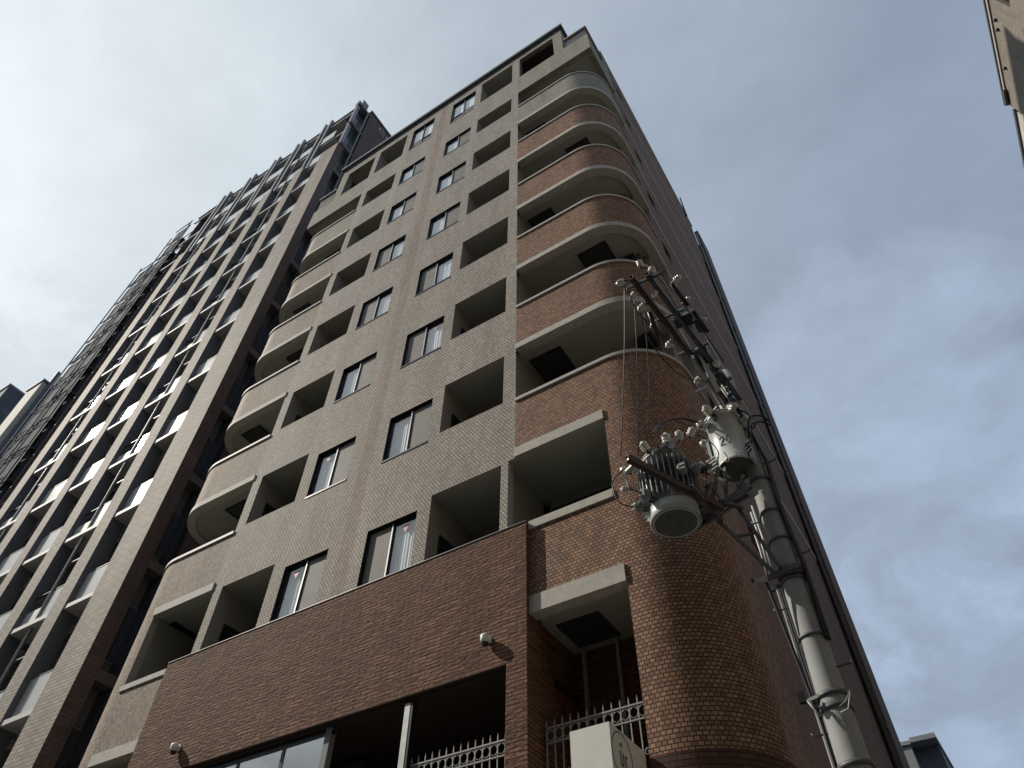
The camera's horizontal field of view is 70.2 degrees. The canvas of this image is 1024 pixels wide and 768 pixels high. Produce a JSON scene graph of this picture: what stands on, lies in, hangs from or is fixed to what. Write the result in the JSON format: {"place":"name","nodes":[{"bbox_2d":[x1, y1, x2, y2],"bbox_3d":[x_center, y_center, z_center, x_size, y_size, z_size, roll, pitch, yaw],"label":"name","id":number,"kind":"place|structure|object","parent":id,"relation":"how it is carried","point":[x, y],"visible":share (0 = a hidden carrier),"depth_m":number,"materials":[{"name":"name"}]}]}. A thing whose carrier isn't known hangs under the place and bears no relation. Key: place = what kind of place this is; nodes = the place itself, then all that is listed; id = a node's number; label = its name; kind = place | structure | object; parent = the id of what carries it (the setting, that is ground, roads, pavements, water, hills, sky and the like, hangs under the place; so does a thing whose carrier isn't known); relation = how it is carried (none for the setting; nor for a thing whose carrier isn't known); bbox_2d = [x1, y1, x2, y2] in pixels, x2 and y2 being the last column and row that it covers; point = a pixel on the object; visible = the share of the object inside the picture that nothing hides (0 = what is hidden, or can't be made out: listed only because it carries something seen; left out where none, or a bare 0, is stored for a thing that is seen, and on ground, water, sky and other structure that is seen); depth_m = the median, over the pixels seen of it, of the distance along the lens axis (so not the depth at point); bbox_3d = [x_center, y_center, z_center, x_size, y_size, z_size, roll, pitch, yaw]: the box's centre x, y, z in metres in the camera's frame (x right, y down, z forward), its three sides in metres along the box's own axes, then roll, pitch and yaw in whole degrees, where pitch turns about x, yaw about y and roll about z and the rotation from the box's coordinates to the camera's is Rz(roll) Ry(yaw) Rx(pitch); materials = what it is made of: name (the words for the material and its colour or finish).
{"place":"outdoors","nodes":[
{"label":"outdoors","id":0,"kind":"place"},
{"bbox_2d":[0,0,1023,767],"label":"sky","id":1,"kind":"structure","parent":0,"point":[849,174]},
{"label":"pavement","id":2,"kind":"structure","parent":0,"visible":0},
{"bbox_2d":[79,23,909,767],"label":"apartment building","id":3,"kind":"structure","parent":2,"relation":"on","point":[405,499],"depth_m":13.08,"materials":[{"name":"beige tile"}]},
{"bbox_2d":[170,742,181,754],"bbox_3d":[-5.282,5.712,11.397,0.124,0.180,0.149,-26,-55,21],"label":"security camera","id":4,"kind":"object","parent":3,"relation":"attached to","point":[175,747],"visible":1,"depth_m":11.37,"materials":[{"name":"white plastic"}]},
{"bbox_2d":[273,552,327,620],"bbox_3d":[-3.660,3.668,12.839,1.080,1.262,0.322,-26,-55,21],"label":"window","id":5,"kind":"structure","parent":3,"relation":"in","point":[300,587],"depth_m":12.90,"materials":[{"name":"clear glass"}]},
{"bbox_2d":[305,439,355,498],"bbox_3d":[-3.632,1.800,15.056,1.080,1.262,0.322,-26,-55,21],"label":"window","id":6,"kind":"structure","parent":3,"relation":"in","point":[332,469],"depth_m":15.09,"materials":[{"name":"grey glass"}]},
{"bbox_2d":[333,354,376,403],"bbox_3d":[-3.605,-0.069,17.274,1.080,1.262,0.322,-26,-55,21],"label":"window","id":7,"kind":"structure","parent":3,"relation":"in","point":[359,377],"depth_m":17.33,"materials":[{"name":"grey glass"}]},
{"bbox_2d":[355,289,392,329],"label":"window","id":8,"kind":"structure","parent":3,"relation":"in","point":[374,309],"depth_m":19.56,"materials":[{"name":"grey glass"}]},
{"bbox_2d":[360,514,416,585],"bbox_3d":[-1.991,2.867,12.143,1.105,1.262,0.322,-26,-55,21],"label":"window","id":9,"kind":"structure","parent":3,"relation":"in","point":[389,548],"depth_m":12.20,"materials":[{"name":"clear glass"}]},
{"bbox_2d":[372,237,405,271],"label":"window","id":10,"kind":"structure","parent":3,"relation":"in","point":[393,251],"depth_m":21.80,"materials":[{"name":"grey glass"}]},
{"bbox_2d":[386,194,415,224],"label":"window","id":11,"kind":"structure","parent":3,"relation":"in","point":[407,205],"depth_m":24.04,"materials":[{"name":"clear glass"}]},
{"bbox_2d":[381,401,432,463],"bbox_3d":[-1.964,0.998,14.361,1.105,1.262,0.322,-26,-55,21],"label":"window","id":12,"kind":"structure","parent":3,"relation":"in","point":[409,433],"depth_m":14.39,"materials":[{"name":"clear glass"}]},
{"bbox_2d":[399,159,424,184],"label":"window","id":13,"kind":"structure","parent":3,"relation":"in","point":[418,167],"depth_m":26.27,"materials":[{"name":"glass"}]},
{"bbox_2d":[408,120,433,150],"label":"window","id":14,"kind":"structure","parent":3,"relation":"in","point":[424,133],"depth_m":28.99,"materials":[{"name":"glass"}]},
{"bbox_2d":[400,318,443,368],"bbox_3d":[-1.936,-0.870,16.578,1.105,1.262,0.322,-26,-55,21],"label":"window","id":15,"kind":"structure","parent":3,"relation":"in","point":[424,342],"depth_m":16.63,"materials":[{"name":"glass"}]},
{"bbox_2d":[414,254,452,296],"bbox_3d":[-1.909,-2.739,18.795,1.105,1.262,0.322,-26,-55,21],"label":"window","id":16,"kind":"structure","parent":3,"relation":"in","point":[439,272],"depth_m":18.86,"materials":[{"name":"grey glass"}]},
{"bbox_2d":[426,204,459,239],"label":"window","id":17,"kind":"structure","parent":3,"relation":"in","point":[449,218],"depth_m":21.10,"materials":[{"name":"clear glass"}]},
{"bbox_2d":[435,163,465,194],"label":"window","id":18,"kind":"structure","parent":3,"relation":"in","point":[457,174],"depth_m":23.34,"materials":[{"name":"glass"}]},
{"bbox_2d":[443,129,470,156],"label":"window","id":19,"kind":"structure","parent":3,"relation":"in","point":[462,139],"depth_m":25.58,"materials":[{"name":"glass"}]},
{"bbox_2d":[410,734,504,767],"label":"iron fence","id":20,"kind":"object","parent":3,"relation":"on","point":[467,750],"visible":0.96,"depth_m":8.60,"materials":[{"name":"grey metal"}]},
{"bbox_2d":[450,93,475,123],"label":"window","id":21,"kind":"structure","parent":3,"relation":"in","point":[466,105],"depth_m":28.30,"materials":[{"name":"glass"}]},
{"bbox_2d":[480,633,491,646],"bbox_3d":[-0.344,3.303,9.385,0.124,0.180,0.149,-26,-55,21],"label":"security camera","id":22,"kind":"object","parent":3,"relation":"attached to","point":[485,639],"visible":1,"depth_m":9.34,"materials":[{"name":"white plastic"}]},
{"bbox_2d":[553,486,611,510],"bbox_3d":[1.313,2.565,11.143,1.500,2.320,0.060,-26,-55,21],"label":"balcony door","id":23,"kind":"structure","parent":3,"relation":"in","point":[609,487],"depth_m":12.05,"materials":[{"name":"metal"}]},
{"bbox_2d":[546,695,649,767],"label":"iron fence","id":24,"kind":"object","parent":3,"relation":"on","point":[595,715],"visible":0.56,"depth_m":8.21,"materials":[{"name":"grey metal"}]},
{"bbox_2d":[581,636,630,739],"bbox_3d":[1.190,4.416,8.899,0.554,2.740,0.055,-26,-55,21],"label":"escape ladder","id":25,"kind":"object","parent":3,"relation":"attached to","point":[621,683],"visible":0.72,"depth_m":9.48,"materials":[{"name":"metal"}]},
{"bbox_2d":[570,721,646,767],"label":"sign box","id":26,"kind":"object","parent":3,"relation":"attached to","point":[608,744],"visible":1,"depth_m":6.93,"materials":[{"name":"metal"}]},
{"bbox_2d":[616,259,874,767],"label":"utility pole","id":27,"kind":"object","parent":2,"relation":"on","point":[794,589],"visible":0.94,"depth_m":8.05,"materials":[{"name":"concrete"}]},
{"bbox_2d":[620,284,624,456],"bbox_3d":[1.308,-0.186,8.576,0.018,1.666,1.280,4,-50,-2],"label":"power cable","id":28,"kind":"object","parent":27,"relation":"attached to","point":[623,371],"visible":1,"depth_m":8.52,"materials":[{"name":"grey rubber"}]},
{"bbox_2d":[634,299,638,452],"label":"power cable","id":29,"kind":"object","parent":27,"relation":"attached to","point":[637,377],"visible":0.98,"depth_m":8.67,"materials":[{"name":"grey rubber"}]},
{"bbox_2d":[643,310,648,438],"bbox_3d":[1.656,-0.122,8.940,0.038,1.106,1.145,-1,-50,2],"label":"power cable","id":30,"kind":"object","parent":27,"relation":"attached to","point":[648,377],"visible":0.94,"depth_m":8.88,"materials":[{"name":"grey rubber"}]},
{"bbox_2d":[626,288,688,349],"bbox_3d":[1.809,-0.709,8.986,0.060,0.283,1.313,-36,-59,27],"label":"power cable","id":31,"kind":"object","parent":27,"relation":"attached to","point":[650,324],"visible":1,"depth_m":8.80,"materials":[{"name":"black rubber"}]},
{"bbox_2d":[620,427,711,538],"bbox_3d":[1.881,1.130,8.787,0.966,1.349,0.872,-26,-55,21],"label":"pole transformer","id":32,"kind":"object","parent":27,"relation":"attached to","point":[668,511],"visible":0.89,"depth_m":8.44,"materials":[{"name":"grey paint"}]},
{"bbox_2d":[612,469,638,506],"bbox_3d":[1.310,1.211,8.501,0.290,0.644,0.090,-1,-50,1],"label":"power cable","id":33,"kind":"object","parent":32,"relation":"attached to","point":[615,495],"visible":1,"depth_m":8.34,"materials":[{"name":"black rubber"}]},
{"bbox_2d":[626,469,637,491],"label":"power cable","id":34,"kind":"object","parent":32,"relation":"attached to","point":[627,482],"visible":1,"depth_m":8.39,"materials":[{"name":"black rubber"}]},
{"bbox_2d":[637,297,710,382],"bbox_3d":[1.992,-0.398,9.075,0.164,0.460,1.628,-34,-58,26],"label":"power cable","id":35,"kind":"object","parent":27,"relation":"attached to","point":[658,352],"visible":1,"depth_m":8.84,"materials":[{"name":"black rubber"}]},
{"bbox_2d":[678,427,718,467],"bbox_3d":[2.330,0.799,9.122,0.462,0.548,0.131,7,-50,-5],"label":"power cable","id":36,"kind":"object","parent":27,"relation":"attached to","point":[711,443],"visible":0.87,"depth_m":9.11,"materials":[{"name":"black rubber"}]},
{"bbox_2d":[696,402,757,482],"bbox_3d":[2.774,0.750,9.396,0.677,1.015,0.545,-12,-51,10],"label":"pole transformer","id":37,"kind":"object","parent":27,"relation":"attached to","point":[723,429],"visible":0.92,"depth_m":9.23,"materials":[{"name":"grey paint"}]},
{"bbox_2d":[652,417,698,433],"bbox_3d":[2.095,0.580,9.347,0.817,0.559,0.115,17,-52,-13],"label":"power cable","id":38,"kind":"object","parent":37,"relation":"attached to","point":[658,425],"visible":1,"depth_m":9.53,"materials":[{"name":"black rubber"}]},
{"bbox_2d":[660,419,702,440],"bbox_3d":[2.172,0.631,9.319,0.687,0.483,0.024,13,-51,-10],"label":"power cable","id":39,"kind":"object","parent":37,"relation":"attached to","point":[679,422],"visible":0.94,"depth_m":9.47,"materials":[{"name":"black rubber"}]},
{"bbox_2d":[736,408,756,432],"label":"power cable","id":40,"kind":"object","parent":37,"relation":"attached to","point":[753,418],"visible":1,"depth_m":9.34,"materials":[{"name":"black rubber"}]},
{"bbox_2d":[747,414,770,437],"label":"power cable","id":41,"kind":"object","parent":37,"relation":"attached to","point":[756,415],"visible":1,"depth_m":9.31,"materials":[{"name":"black rubber"}]},
{"bbox_2d":[750,421,771,442],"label":"power cable","id":42,"kind":"object","parent":37,"relation":"attached to","point":[752,423],"visible":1,"depth_m":9.23,"materials":[{"name":"black rubber"}]},
{"bbox_2d":[765,582,836,767],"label":"power cable","id":43,"kind":"object","parent":27,"relation":"attached to","point":[824,732],"visible":0.92,"depth_m":7.09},
{"bbox_2d":[983,0,1023,114],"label":"taupe tiled building","id":44,"kind":"structure","parent":2,"relation":"on","point":[1005,20],"depth_m":19.53,"materials":[{"name":"tile"}]},
{"label":"ground","id":45,"kind":"structure","parent":0,"visible":0},
{"bbox_2d":[0,383,24,424],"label":"dark clad building","id":46,"kind":"structure","parent":45,"relation":"on","point":[11,396],"depth_m":63.66,"materials":[{"name":"glass"}]},
{"bbox_2d":[0,371,61,464],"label":"cream building","id":47,"kind":"structure","parent":45,"relation":"on","point":[15,419],"depth_m":53.94,"materials":[{"name":"beige concrete"}]},
{"bbox_2d":[0,220,192,500],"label":"scaffolded building","id":48,"kind":"structure","parent":45,"relation":"on","point":[21,450],"depth_m":37.41,"materials":[{"name":"metal"}]},
{"bbox_2d":[0,100,390,767],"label":"apartment tower","id":49,"kind":"structure","parent":45,"relation":"on","point":[100,500],"depth_m":24.41,"materials":[{"name":"beige tile"}]},
{"bbox_2d":[54,726,81,767],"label":"flank window","id":50,"kind":"structure","parent":49,"relation":"in","point":[75,733],"depth_m":15.49,"materials":[{"name":"black glass"}]},
{"bbox_2d":[104,605,136,664],"bbox_3d":[-9.442,6.015,17.543,0.050,1.480,0.460,-26,-55,21],"label":"flank window","id":51,"kind":"structure","parent":49,"relation":"in","point":[118,640],"depth_m":17.51,"materials":[{"name":"black glass"}]},
{"bbox_2d":[153,512,179,559],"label":"flank window","id":52,"kind":"structure","parent":49,"relation":"in","point":[168,532],"depth_m":19.80,"materials":[{"name":"black glass"}]},
{"bbox_2d":[193,437,213,475],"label":"flank window","id":53,"kind":"structure","parent":49,"relation":"in","point":[205,452],"depth_m":22.08,"materials":[{"name":"black glass"}]},
{"bbox_2d":[225,376,241,407],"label":"flank window","id":54,"kind":"structure","parent":49,"relation":"in","point":[236,385],"depth_m":24.38,"materials":[{"name":"black glass"}]},
{"bbox_2d":[251,325,265,350],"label":"flank window","id":55,"kind":"structure","parent":49,"relation":"in","point":[262,329],"depth_m":26.70,"materials":[{"name":"black glass"}]},
{"bbox_2d":[274,282,284,302],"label":"flank window","id":56,"kind":"structure","parent":49,"relation":"in","point":[279,292],"depth_m":29.02,"materials":[{"name":"black glass"}]},
{"bbox_2d":[292,245,301,262],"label":"flank window","id":57,"kind":"structure","parent":49,"relation":"in","point":[299,249],"depth_m":31.33,"materials":[{"name":"black glass"}]},
{"bbox_2d":[322,186,329,196],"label":"flank window","id":58,"kind":"structure","parent":49,"relation":"in","point":[327,188],"depth_m":36.01,"materials":[{"name":"black glass"}]},
{"bbox_2d":[335,161,340,171],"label":"flank window","id":59,"kind":"structure","parent":49,"relation":"in","point":[338,164],"depth_m":38.27,"materials":[{"name":"black glass"}]},
{"bbox_2d":[344,137,350,147],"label":"flank window","id":60,"kind":"structure","parent":49,"relation":"in","point":[347,142],"depth_m":40.56,"materials":[{"name":"black glass"}]},
{"bbox_2d":[354,117,359,127],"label":"flank window","id":61,"kind":"structure","parent":49,"relation":"in","point":[356,121],"depth_m":42.89,"materials":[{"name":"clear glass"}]},
{"bbox_2d":[362,100,368,109],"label":"flank window","id":62,"kind":"structure","parent":49,"relation":"in","point":[364,103],"depth_m":45.21,"materials":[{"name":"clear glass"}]},
{"bbox_2d":[900,732,953,767],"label":"grey building","id":63,"kind":"structure","parent":45,"relation":"on","point":[924,751],"depth_m":38.99,"materials":[{"name":"concrete"}]},
{"bbox_2d":[1012,108,1023,166],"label":"cream siding building","id":64,"kind":"structure","parent":45,"relation":"on","point":[1019,119],"depth_m":21.20,"materials":[{"name":"metal"}]}
]}

